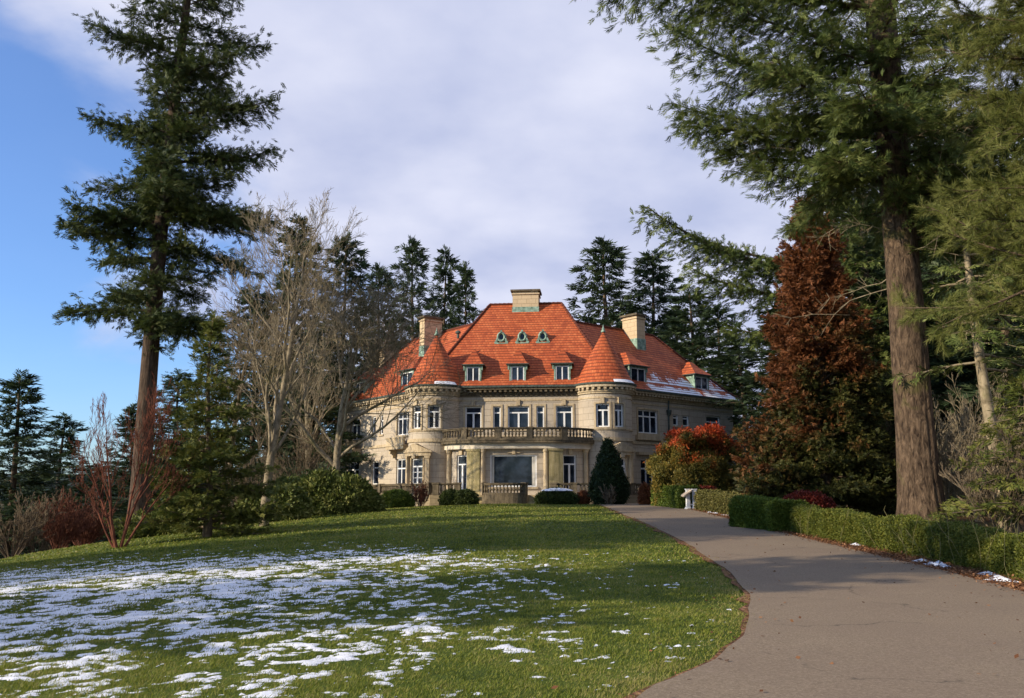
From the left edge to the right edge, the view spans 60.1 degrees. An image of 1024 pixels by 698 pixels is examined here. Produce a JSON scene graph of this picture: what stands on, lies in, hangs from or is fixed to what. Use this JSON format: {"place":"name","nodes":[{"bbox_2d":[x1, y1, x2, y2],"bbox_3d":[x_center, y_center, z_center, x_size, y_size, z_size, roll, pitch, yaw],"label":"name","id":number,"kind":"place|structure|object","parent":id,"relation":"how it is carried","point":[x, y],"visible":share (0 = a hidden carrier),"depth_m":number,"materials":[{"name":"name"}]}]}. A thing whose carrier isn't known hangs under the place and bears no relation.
{"place":"outdoors","nodes":[
{"label":"outdoors","id":0,"kind":"place"},
{"bbox_2d":[0,473,159,500],"bbox_3d":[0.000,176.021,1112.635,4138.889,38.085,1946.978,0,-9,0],"label":"hills","id":1,"kind":"structure","parent":0,"point":[47,487],"depth_m":864.95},
{"bbox_2d":[0,503,764,697],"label":"lawn","id":2,"kind":"structure","parent":0,"point":[481,672],"depth_m":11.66,"materials":[{"name":"green plant"}]},
{"bbox_2d":[68,375,218,547],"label":"maple tree","id":3,"kind":"object","parent":2,"relation":"on","point":[113,542],"visible":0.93,"depth_m":29.76,"materials":[{"name":"brown plant"}]},
{"bbox_2d":[103,309,296,536],"bbox_3d":[-10.844,3.003,32.066,6.234,9.045,6.000,0,-9,0],"label":"spruce tree","id":4,"kind":"object","parent":2,"relation":"on","point":[178,516],"visible":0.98,"depth_m":31.27,"materials":[{"name":"green plant"}]},
{"bbox_2d":[233,482,316,524],"bbox_3d":[-10.608,7.013,39.548,3.705,2.110,2.330,2,-9,-12],"label":"laurel bush","id":5,"kind":"object","parent":2,"relation":"on","point":[299,506],"visible":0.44,"depth_m":38.97,"materials":[{"name":"green plant"}]},
{"bbox_2d":[273,466,386,515],"bbox_3d":[-9.494,7.178,43.478,6.708,2.871,3.773,0,-9,0],"label":"laurel bush","id":6,"kind":"object","parent":2,"relation":"on","point":[334,491],"visible":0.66,"depth_m":42.59,"materials":[{"name":"green plant"}]},
{"bbox_2d":[0,542,730,697],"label":"snow","id":7,"kind":"structure","parent":2,"relation":"on","point":[222,586],"depth_m":11.99,"materials":[{"name":"white snow"}]},
{"bbox_2d":[381,489,415,507],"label":"box bush","id":8,"kind":"object","parent":2,"relation":"on","point":[395,498],"visible":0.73,"depth_m":51.72,"materials":[{"name":"green plant"}]},
{"bbox_2d":[410,480,429,506],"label":"bare shrub","id":9,"kind":"object","parent":2,"relation":"on","point":[420,495],"visible":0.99,"depth_m":52.15,"materials":[{"name":"brown plant"}]},
{"bbox_2d":[437,488,457,505],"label":"box bush","id":10,"kind":"object","parent":2,"relation":"on","point":[446,497],"visible":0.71,"depth_m":51.36,"materials":[{"name":"green plant"}]},
{"bbox_2d":[452,488,479,504],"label":"box bush","id":11,"kind":"object","parent":2,"relation":"on","point":[466,496],"visible":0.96,"depth_m":51.07,"materials":[{"name":"green plant"}]},
{"bbox_2d":[533,486,579,504],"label":"box bush","id":12,"kind":"object","parent":2,"relation":"on","point":[569,497],"visible":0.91,"depth_m":51.20,"materials":[{"name":"green plant"}]},
{"bbox_2d":[541,488,572,490],"bbox_3d":[2.647,8.206,51.756,1.915,0.190,1.056,0,-9,0],"label":"snow cap","id":13,"kind":"object","parent":12,"relation":"on","point":[557,489],"visible":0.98,"depth_m":51.38,"materials":[{"name":"white snow"}]},
{"bbox_2d":[0,0,1023,474],"label":"sky","id":14,"kind":"structure","parent":0,"point":[511,136],"materials":[{"name":"blue"}]},
{"bbox_2d":[1,495,1023,558],"bbox_3d":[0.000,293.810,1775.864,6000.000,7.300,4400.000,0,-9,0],"label":"ground","id":15,"kind":"structure","parent":0,"point":[965,518],"depth_m":34.28,"materials":[{"name":"green plant"}]},
{"bbox_2d":[0,484,66,557],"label":"bare shrub","id":16,"kind":"object","parent":15,"relation":"on","point":[28,520],"visible":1,"depth_m":37.04,"materials":[{"name":"brown plant"}]},
{"bbox_2d":[0,368,74,558],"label":"fir tree","id":17,"kind":"object","parent":15,"relation":"on","point":[24,437],"visible":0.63,"depth_m":51.45,"materials":[{"name":"green plant"}]},
{"bbox_2d":[0,472,99,554],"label":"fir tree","id":18,"kind":"object","parent":15,"relation":"on","point":[24,478],"visible":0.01,"depth_m":72.78,"materials":[{"name":"green plant"}]},
{"bbox_2d":[11,515,89,553],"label":"bare shrub","id":19,"kind":"object","parent":15,"relation":"on","point":[43,547],"visible":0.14,"depth_m":50.35,"materials":[{"name":"brown plant"}]},
{"bbox_2d":[10,412,103,553],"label":"fir tree","id":20,"kind":"object","parent":15,"relation":"on","point":[59,433],"visible":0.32,"depth_m":67.18,"materials":[{"name":"green plant"}]},
{"bbox_2d":[30,485,98,549],"bbox_3d":[-19.878,7.632,39.356,2.680,3.092,3.153,4,-10,-22],"label":"bare shrub","id":21,"kind":"object","parent":15,"relation":"on","point":[62,525],"visible":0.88,"depth_m":39.13,"materials":[{"name":"brown plant"}]},
{"bbox_2d":[63,499,115,545],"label":"bare shrub","id":22,"kind":"object","parent":15,"relation":"on","point":[90,538],"visible":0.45,"depth_m":40.92,"materials":[{"name":"brown plant"}]},
{"bbox_2d":[35,464,151,538],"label":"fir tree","id":23,"kind":"object","parent":15,"relation":"on","point":[98,481],"visible":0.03,"depth_m":83.70,"materials":[{"name":"green plant"}]},
{"bbox_2d":[80,403,158,541],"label":"fir tree","id":24,"kind":"object","parent":15,"relation":"on","point":[123,420],"visible":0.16,"depth_m":81.21,"materials":[{"name":"green plant"}]},
{"bbox_2d":[96,368,219,539],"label":"fir tree","id":25,"kind":"object","parent":15,"relation":"on","point":[171,427],"visible":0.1,"depth_m":83.68,"materials":[{"name":"green plant"}]},
{"bbox_2d":[82,436,234,539],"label":"fir tree","id":26,"kind":"object","parent":15,"relation":"on","point":[123,505],"visible":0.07,"depth_m":57.75,"materials":[{"name":"green plant"}]},
{"bbox_2d":[116,504,216,538],"bbox_3d":[-14.134,7.245,36.410,4.074,1.697,2.199,0,-9,0],"label":"undergrowth bush","id":27,"kind":"object","parent":15,"relation":"on","point":[155,531],"visible":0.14,"depth_m":35.76,"materials":[{"name":"brown plant"}]},
{"bbox_2d":[51,0,293,514],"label":"fir tree","id":28,"kind":"object","parent":15,"relation":"on","point":[162,198],"visible":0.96,"depth_m":42.09,"materials":[{"name":"green plant"}]},
{"bbox_2d":[154,284,311,522],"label":"fir tree","id":29,"kind":"object","parent":15,"relation":"on","point":[252,442],"visible":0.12,"depth_m":75.79,"materials":[{"name":"green plant"}]},
{"bbox_2d":[170,272,308,524],"bbox_3d":[-16.135,3.585,52.656,7.841,16.908,8.468,3,-10,-17],"label":"bare tree","id":30,"kind":"object","parent":15,"relation":"on","point":[239,376],"visible":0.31,"depth_m":52.76,"materials":[{"name":"plant"}]},
{"bbox_2d":[215,449,265,507],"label":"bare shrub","id":31,"kind":"object","parent":15,"relation":"on","point":[243,482],"visible":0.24,"depth_m":39.48,"materials":[{"name":"brown plant"}]},
{"bbox_2d":[209,188,367,526],"bbox_3d":[-9.642,0.347,36.848,6.584,15.404,8.087,0,-9,0],"label":"bare tree","id":32,"kind":"object","parent":15,"relation":"on","point":[273,446],"visible":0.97,"depth_m":36.64,"materials":[{"name":"grey plant"}]},
{"bbox_2d":[225,213,352,522],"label":"fir tree","id":33,"kind":"object","parent":15,"relation":"on","point":[278,282],"visible":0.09,"depth_m":81.03,"materials":[{"name":"green plant"}]},
{"bbox_2d":[250,409,334,479],"bbox_3d":[-12.355,6.361,49.177,5.654,6.143,5.884,0,-9,0],"label":"bare shrub","id":34,"kind":"object","parent":15,"relation":"on","point":[307,465],"visible":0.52,"depth_m":49.22,"materials":[{"name":"brown plant"}]},
{"bbox_2d":[230,323,378,501],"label":"fir tree","id":35,"kind":"object","parent":15,"relation":"on","point":[356,457],"visible":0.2,"depth_m":69.52,"materials":[{"name":"green plant"}]},
{"bbox_2d":[243,232,382,464],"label":"fir tree","id":36,"kind":"object","parent":15,"relation":"on","point":[362,263],"visible":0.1,"depth_m":85.91,"materials":[{"name":"green plant"}]},
{"bbox_2d":[275,313,354,471],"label":"bare tree","id":37,"kind":"object","parent":15,"relation":"on","point":[313,395],"visible":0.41,"depth_m":60.65,"materials":[{"name":"grey plant"}]},
{"bbox_2d":[188,262,473,470],"bbox_3d":[-9.505,1.865,46.719,15.376,15.001,11.354,0,-9,0],"label":"bare tree","id":38,"kind":"object","parent":15,"relation":"on","point":[346,386],"visible":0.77,"depth_m":46.00,"materials":[{"name":"grey plant"}]},
{"bbox_2d":[329,318,410,413],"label":"bare tree","id":39,"kind":"object","parent":15,"relation":"on","point":[381,346],"visible":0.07,"depth_m":73.23,"materials":[{"name":"brown plant"}]},
{"bbox_2d":[345,262,409,381],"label":"fir tree","id":40,"kind":"object","parent":15,"relation":"on","point":[379,272],"visible":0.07,"depth_m":93.48,"materials":[{"name":"green plant"}]},
{"bbox_2d":[382,235,443,348],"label":"fir tree","id":41,"kind":"object","parent":15,"relation":"on","point":[414,249],"visible":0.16,"depth_m":101.59,"materials":[{"name":"green plant"}]},
{"bbox_2d":[425,244,463,330],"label":"fir tree","id":42,"kind":"object","parent":15,"relation":"on","point":[442,306],"visible":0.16,"depth_m":106.48,"materials":[{"name":"green plant"}]},
{"bbox_2d":[444,261,483,328],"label":"fir tree","id":43,"kind":"object","parent":15,"relation":"on","point":[465,272],"visible":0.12,"depth_m":100.11,"materials":[{"name":"green plant"}]},
{"bbox_2d":[371,482,650,505],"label":"terrace","id":44,"kind":"structure","parent":15,"relation":"on","point":[521,497],"depth_m":54.01,"materials":[{"name":"stone"}]},
{"bbox_2d":[339,289,741,494],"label":"mansion","id":45,"kind":"structure","parent":15,"relation":"on","point":[559,394],"depth_m":60.67,"materials":[{"name":"beige stone"}]},
{"bbox_2d":[349,419,359,441],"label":"window","id":46,"kind":"structure","parent":45,"relation":"in","point":[355,428],"depth_m":70.60,"materials":[{"name":"glass"}]},
{"bbox_2d":[350,462,358,475],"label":"window","id":47,"kind":"structure","parent":45,"relation":"in","point":[355,467],"depth_m":70.23,"materials":[{"name":"glass"}]},
{"bbox_2d":[372,417,375,436],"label":"window","id":48,"kind":"structure","parent":45,"relation":"in","point":[374,429],"depth_m":68.31,"materials":[{"name":"white paint"}]},
{"bbox_2d":[373,461,378,483],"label":"window","id":49,"kind":"structure","parent":45,"relation":"in","point":[375,463],"depth_m":67.50,"materials":[{"name":"glass"}]},
{"bbox_2d":[378,416,383,435],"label":"window","id":50,"kind":"structure","parent":45,"relation":"in","point":[381,434],"depth_m":67.29,"materials":[{"name":"white paint"}]},
{"bbox_2d":[397,459,405,482],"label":"window","id":51,"kind":"structure","parent":45,"relation":"in","point":[401,465],"depth_m":64.41,"materials":[{"name":"white paint"}]},
{"bbox_2d":[395,412,408,436],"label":"window","id":52,"kind":"structure","parent":45,"relation":"in","point":[403,423],"depth_m":64.77,"materials":[{"name":"white paint"}]},
{"bbox_2d":[458,455,466,488],"bbox_3d":[-3.224,8.198,58.068,0.865,2.420,0.104,-7,-12,38],"label":"window","id":53,"kind":"structure","parent":45,"relation":"in","point":[462,459],"depth_m":58.10,"materials":[{"name":"white paint"}]},
{"bbox_2d":[465,407,482,430],"bbox_3d":[-2.636,4.777,60.392,1.320,1.680,0.280,-1,-9,6],"label":"window","id":54,"kind":"structure","parent":45,"relation":"in","point":[472,414],"depth_m":60.51,"materials":[{"name":"glass"}]},
{"bbox_2d":[492,407,500,430],"bbox_3d":[-1.024,4.750,60.225,0.720,1.680,0.280,-1,-9,6],"label":"window","id":55,"kind":"structure","parent":45,"relation":"in","point":[496,410],"depth_m":60.33,"materials":[{"name":"glass"}]},
{"bbox_2d":[488,455,537,488],"bbox_3d":[0.084,7.919,57.043,3.244,2.200,0.293,-1,-9,6],"label":"window","id":56,"kind":"structure","parent":45,"relation":"in","point":[507,468],"depth_m":57.17,"materials":[{"name":"white paint"}]},
{"bbox_2d":[506,406,528,430],"bbox_3d":[0.447,4.725,60.072,1.650,1.680,0.280,-1,-9,6],"label":"window","id":57,"kind":"structure","parent":45,"relation":"in","point":[518,416],"depth_m":60.20,"materials":[{"name":"glass"}]},
{"bbox_2d":[535,406,545,430],"bbox_3d":[1.918,4.700,59.920,0.720,1.680,0.280,-1,-9,6],"label":"window","id":58,"kind":"structure","parent":45,"relation":"in","point":[540,409],"depth_m":60.02,"materials":[{"name":"glass"}]},
{"bbox_2d":[554,406,572,430],"bbox_3d":[3.530,4.673,59.753,1.320,1.680,0.280,-1,-9,6],"label":"window","id":59,"kind":"structure","parent":45,"relation":"in","point":[563,413],"depth_m":59.86,"materials":[{"name":"glass"}]},
{"bbox_2d":[563,455,575,488],"bbox_3d":[3.688,8.076,57.324,0.976,2.420,0.107,4,-10,-25],"label":"window","id":60,"kind":"structure","parent":45,"relation":"in","point":[569,461],"depth_m":57.38,"materials":[{"name":"white paint"}]},
{"bbox_2d":[641,459,653,487],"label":"window","id":61,"kind":"structure","parent":45,"relation":"in","point":[645,477],"depth_m":62.14,"materials":[{"name":"black glass"}]},
{"bbox_2d":[637,409,659,435],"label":"window","id":62,"kind":"structure","parent":45,"relation":"in","point":[647,419],"depth_m":62.98,"materials":[{"name":"glass"}]},
{"bbox_2d":[672,415,680,427],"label":"window","id":63,"kind":"structure","parent":45,"relation":"in","point":[675,423],"depth_m":64.99,"materials":[{"name":"white paint"}]},
{"bbox_2d":[682,416,690,427],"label":"window","id":64,"kind":"structure","parent":45,"relation":"in","point":[685,418],"depth_m":65.79,"materials":[{"name":"white paint"}]},
{"bbox_2d":[706,416,718,425],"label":"window","id":65,"kind":"structure","parent":45,"relation":"in","point":[713,419],"depth_m":68.00,"materials":[{"name":"black glass"}]},
{"bbox_2d":[577,490,590,504],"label":"russet bush","id":66,"kind":"object","parent":15,"relation":"on","point":[584,497],"visible":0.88,"depth_m":51.61,"materials":[{"name":"brown plant"}]},
{"bbox_2d":[598,484,616,503],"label":"bare shrub","id":67,"kind":"object","parent":15,"relation":"on","point":[609,499],"visible":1,"depth_m":49.59,"materials":[{"name":"plant"}]},
{"bbox_2d":[587,437,630,504],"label":"yew shrub","id":68,"kind":"object","parent":15,"relation":"on","point":[608,469],"visible":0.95,"depth_m":50.35,"materials":[{"name":"green plant"}]},
{"bbox_2d":[562,236,671,341],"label":"fir tree","id":69,"kind":"object","parent":15,"relation":"on","point":[611,317],"visible":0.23,"depth_m":95.99,"materials":[{"name":"green plant"}]},
{"bbox_2d":[609,248,703,370],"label":"fir tree","id":70,"kind":"object","parent":15,"relation":"on","point":[645,262],"visible":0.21,"depth_m":100.02,"materials":[{"name":"green plant"}]},
{"bbox_2d":[650,483,700,508],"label":"box hedge","id":71,"kind":"object","parent":15,"relation":"on","point":[672,496],"visible":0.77,"depth_m":43.24,"materials":[{"name":"green plant"}]},
{"bbox_2d":[658,305,706,361],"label":"fir tree","id":72,"kind":"object","parent":15,"relation":"on","point":[675,314],"visible":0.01,"depth_m":104.63,"materials":[{"name":"green plant"}]},
{"bbox_2d":[643,421,747,505],"bbox_3d":[9.677,6.156,46.657,5.324,4.818,5.237,0,-9,0],"label":"bush","id":73,"kind":"object","parent":15,"relation":"on","point":[699,456],"visible":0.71,"depth_m":45.62,"materials":[{"name":"green plant"}]},
{"bbox_2d":[656,285,747,404],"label":"fir tree","id":74,"kind":"object","parent":15,"relation":"on","point":[682,327],"visible":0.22,"depth_m":88.69,"materials":[{"name":"green plant"}]},
{"bbox_2d":[694,488,748,515],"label":"thin hedge","id":75,"kind":"object","parent":15,"relation":"on","point":[713,500],"visible":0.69,"depth_m":38.25,"materials":[{"name":"green plant"}]},
{"bbox_2d":[686,302,763,427],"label":"fir tree","id":76,"kind":"object","parent":15,"relation":"on","point":[710,314],"visible":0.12,"depth_m":84.83,"materials":[{"name":"green plant"}]},
{"bbox_2d":[440,504,1023,693],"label":"fallen leaves","id":77,"kind":"object","parent":15,"relation":"on","point":[892,555],"visible":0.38,"depth_m":17.81,"materials":[{"name":"brown plant"}]},
{"bbox_2d":[707,334,773,492],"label":"fir tree","id":78,"kind":"object","parent":15,"relation":"on","point":[727,369],"visible":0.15,"depth_m":79.69,"materials":[{"name":"green plant"}]},
{"bbox_2d":[730,422,758,487],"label":"bare shrub","id":79,"kind":"object","parent":15,"relation":"on","point":[753,469],"visible":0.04,"depth_m":51.82,"materials":[{"name":"brown plant"}]},
{"bbox_2d":[706,307,808,492],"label":"fir tree","id":80,"kind":"object","parent":15,"relation":"on","point":[748,400],"visible":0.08,"depth_m":62.47,"materials":[{"name":"green plant"}]},
{"bbox_2d":[630,142,896,506],"bbox_3d":[13.829,-1.302,45.568,15.734,20.168,7.743,0,-9,0],"label":"fir tree","id":81,"kind":"object","parent":15,"relation":"on","point":[765,270],"visible":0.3,"depth_m":45.52,"materials":[{"name":"green plant"}]},
{"bbox_2d":[728,494,808,531],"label":"box hedge","id":82,"kind":"object","parent":15,"relation":"on","point":[757,511],"visible":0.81,"depth_m":28.22,"materials":[{"name":"green plant"}]},
{"bbox_2d":[569,0,1023,521],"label":"fir tree","id":83,"kind":"object","parent":15,"relation":"on","point":[892,117],"visible":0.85,"depth_m":28.16,"materials":[{"name":"green plant"}]},
{"bbox_2d":[729,193,896,515],"bbox_3d":[12.808,0.430,37.417,7.716,14.622,8.230,7,-11,-36],"label":"cedar tree","id":84,"kind":"object","parent":15,"relation":"on","point":[819,383],"visible":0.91,"depth_m":35.80,"materials":[{"name":"brown plant"}]},
{"bbox_2d":[730,126,1021,500],"bbox_3d":[23.547,-2.813,58.550,17.962,27.958,18.983,-8,-12,41],"label":"fir tree","id":85,"kind":"object","parent":15,"relation":"on","point":[867,150],"visible":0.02,"depth_m":57.65,"materials":[{"name":"green plant"}]},
{"bbox_2d":[743,73,1010,497],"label":"fir tree","id":86,"kind":"object","parent":15,"relation":"on","point":[874,150],"visible":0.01,"depth_m":65.79,"materials":[{"name":"green plant"}]},
{"bbox_2d":[863,412,895,513],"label":"bare shrub","id":87,"kind":"object","parent":15,"relation":"on","point":[894,453],"visible":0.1,"depth_m":38.43,"materials":[{"name":"brown plant"}]},
{"bbox_2d":[770,235,1002,488],"bbox_3d":[25.782,1.305,61.183,20.602,19.964,22.052,4,-10,-23],"label":"fir tree","id":88,"kind":"object","parent":15,"relation":"on","point":[873,272],"depth_m":60.60,"materials":[{"name":"green plant"}]},
{"bbox_2d":[789,503,1023,581],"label":"long hedge","id":89,"kind":"object","parent":15,"relation":"on","point":[823,523],"visible":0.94,"depth_m":19.64,"materials":[{"name":"green plant"}]},
{"bbox_2d":[862,392,956,445],"bbox_3d":[18.287,4.394,39.701,4.390,6.003,3.647,6,-11,-32],"label":"bare shrub","id":90,"kind":"object","parent":15,"relation":"on","point":[934,418],"visible":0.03,"depth_m":39.53,"materials":[{"name":"brown plant"}]},
{"bbox_2d":[830,161,1023,502],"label":"fir tree","id":91,"kind":"object","parent":15,"relation":"on","point":[874,296],"visible":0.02,"depth_m":43.61,"materials":[{"name":"green plant"}]},
{"bbox_2d":[855,110,1023,493],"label":"fir tree","id":92,"kind":"object","parent":15,"relation":"on","point":[972,388],"visible":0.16,"depth_m":38.15,"materials":[{"name":"green plant"}]},
{"bbox_2d":[875,132,1023,533],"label":"hemlock tree","id":93,"kind":"object","parent":15,"relation":"on","point":[981,365],"visible":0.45,"depth_m":27.45,"materials":[{"name":"green plant"}]},
{"bbox_2d":[892,0,1023,360],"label":"pine tree","id":94,"kind":"object","parent":15,"relation":"on","point":[1006,110],"visible":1,"depth_m":19.87,"materials":[{"name":"green plant"}]},
{"bbox_2d":[932,392,985,521],"bbox_3d":[13.839,3.701,28.844,2.664,4.705,3.993,7,-11,-36],"label":"bare shrub","id":95,"kind":"object","parent":15,"relation":"on","point":[946,482],"visible":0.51,"depth_m":28.30,"materials":[{"name":"brown plant"}]},
{"bbox_2d":[927,373,1023,525],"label":"bush","id":96,"kind":"object","parent":15,"relation":"on","point":[1005,502],"visible":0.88,"depth_m":24.59,"materials":[{"name":"green plant"}]},
{"bbox_2d":[933,367,1023,521],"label":"bare shrub","id":97,"kind":"object","parent":15,"relation":"on","point":[974,422],"visible":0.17,"depth_m":32.29,"materials":[{"name":"brown plant"}]},
{"bbox_2d":[938,420,1023,532],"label":"bare shrub","id":98,"kind":"object","parent":15,"relation":"on","point":[966,489],"visible":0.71,"depth_m":24.51,"materials":[{"name":"plant"}]},
{"bbox_2d":[984,409,1023,531],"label":"bare shrub","id":99,"kind":"object","parent":15,"relation":"on","point":[1001,436],"visible":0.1,"depth_m":26.89,"materials":[{"name":"brown plant"}]},
{"bbox_2d":[599,504,1023,697],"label":"driveway","id":100,"kind":"structure","parent":0,"point":[888,638],"depth_m":10.45,"materials":[{"name":"grey asphalt"}]},
{"bbox_2d":[601,505,749,697],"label":"soil edge","id":101,"kind":"object","parent":100,"relation":"on","point":[728,574],"visible":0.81,"depth_m":13.09,"materials":[{"name":"brown soil"}]},
{"bbox_2d":[693,509,1023,590],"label":"leaf litter bed","id":102,"kind":"object","parent":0,"point":[899,558],"visible":0.05,"depth_m":18.02,"materials":[{"name":"brown plant"}]},
{"bbox_2d":[681,489,696,508],"bbox_3d":[8.471,7.167,41.898,0.840,1.070,0.420,1,-9,-8],"label":"sign stand","id":103,"kind":"object","parent":102,"relation":"on","point":[686,493],"visible":0.73,"depth_m":41.92,"materials":[{"name":"white paint"}]},
{"bbox_2d":[698,485,716,489],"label":"red shrub","id":104,"kind":"object","parent":102,"relation":"on","point":[708,487],"visible":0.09,"depth_m":42.81,"materials":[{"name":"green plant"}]},
{"bbox_2d":[782,489,836,508],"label":"red shrub","id":105,"kind":"object","parent":102,"relation":"on","point":[817,498],"visible":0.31,"depth_m":27.95,"materials":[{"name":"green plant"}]},
{"bbox_2d":[708,512,1017,581],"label":"snow","id":106,"kind":"structure","parent":102,"relation":"on","point":[991,573],"depth_m":16.39,"materials":[{"name":"white snow"}]},
{"bbox_2d":[795,502,1023,577],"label":"dry stalks","id":107,"kind":"object","parent":102,"relation":"on","point":[948,539],"visible":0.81,"depth_m":17.66,"materials":[{"name":"brown plant"}]},
{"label":"forecourt","id":108,"kind":"structure","parent":0,"visible":0},
{"bbox_2d":[636,481,650,504],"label":"red shrub","id":109,"kind":"object","parent":108,"relation":"on","point":[644,495],"visible":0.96,"depth_m":49.59,"materials":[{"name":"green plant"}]}
]}

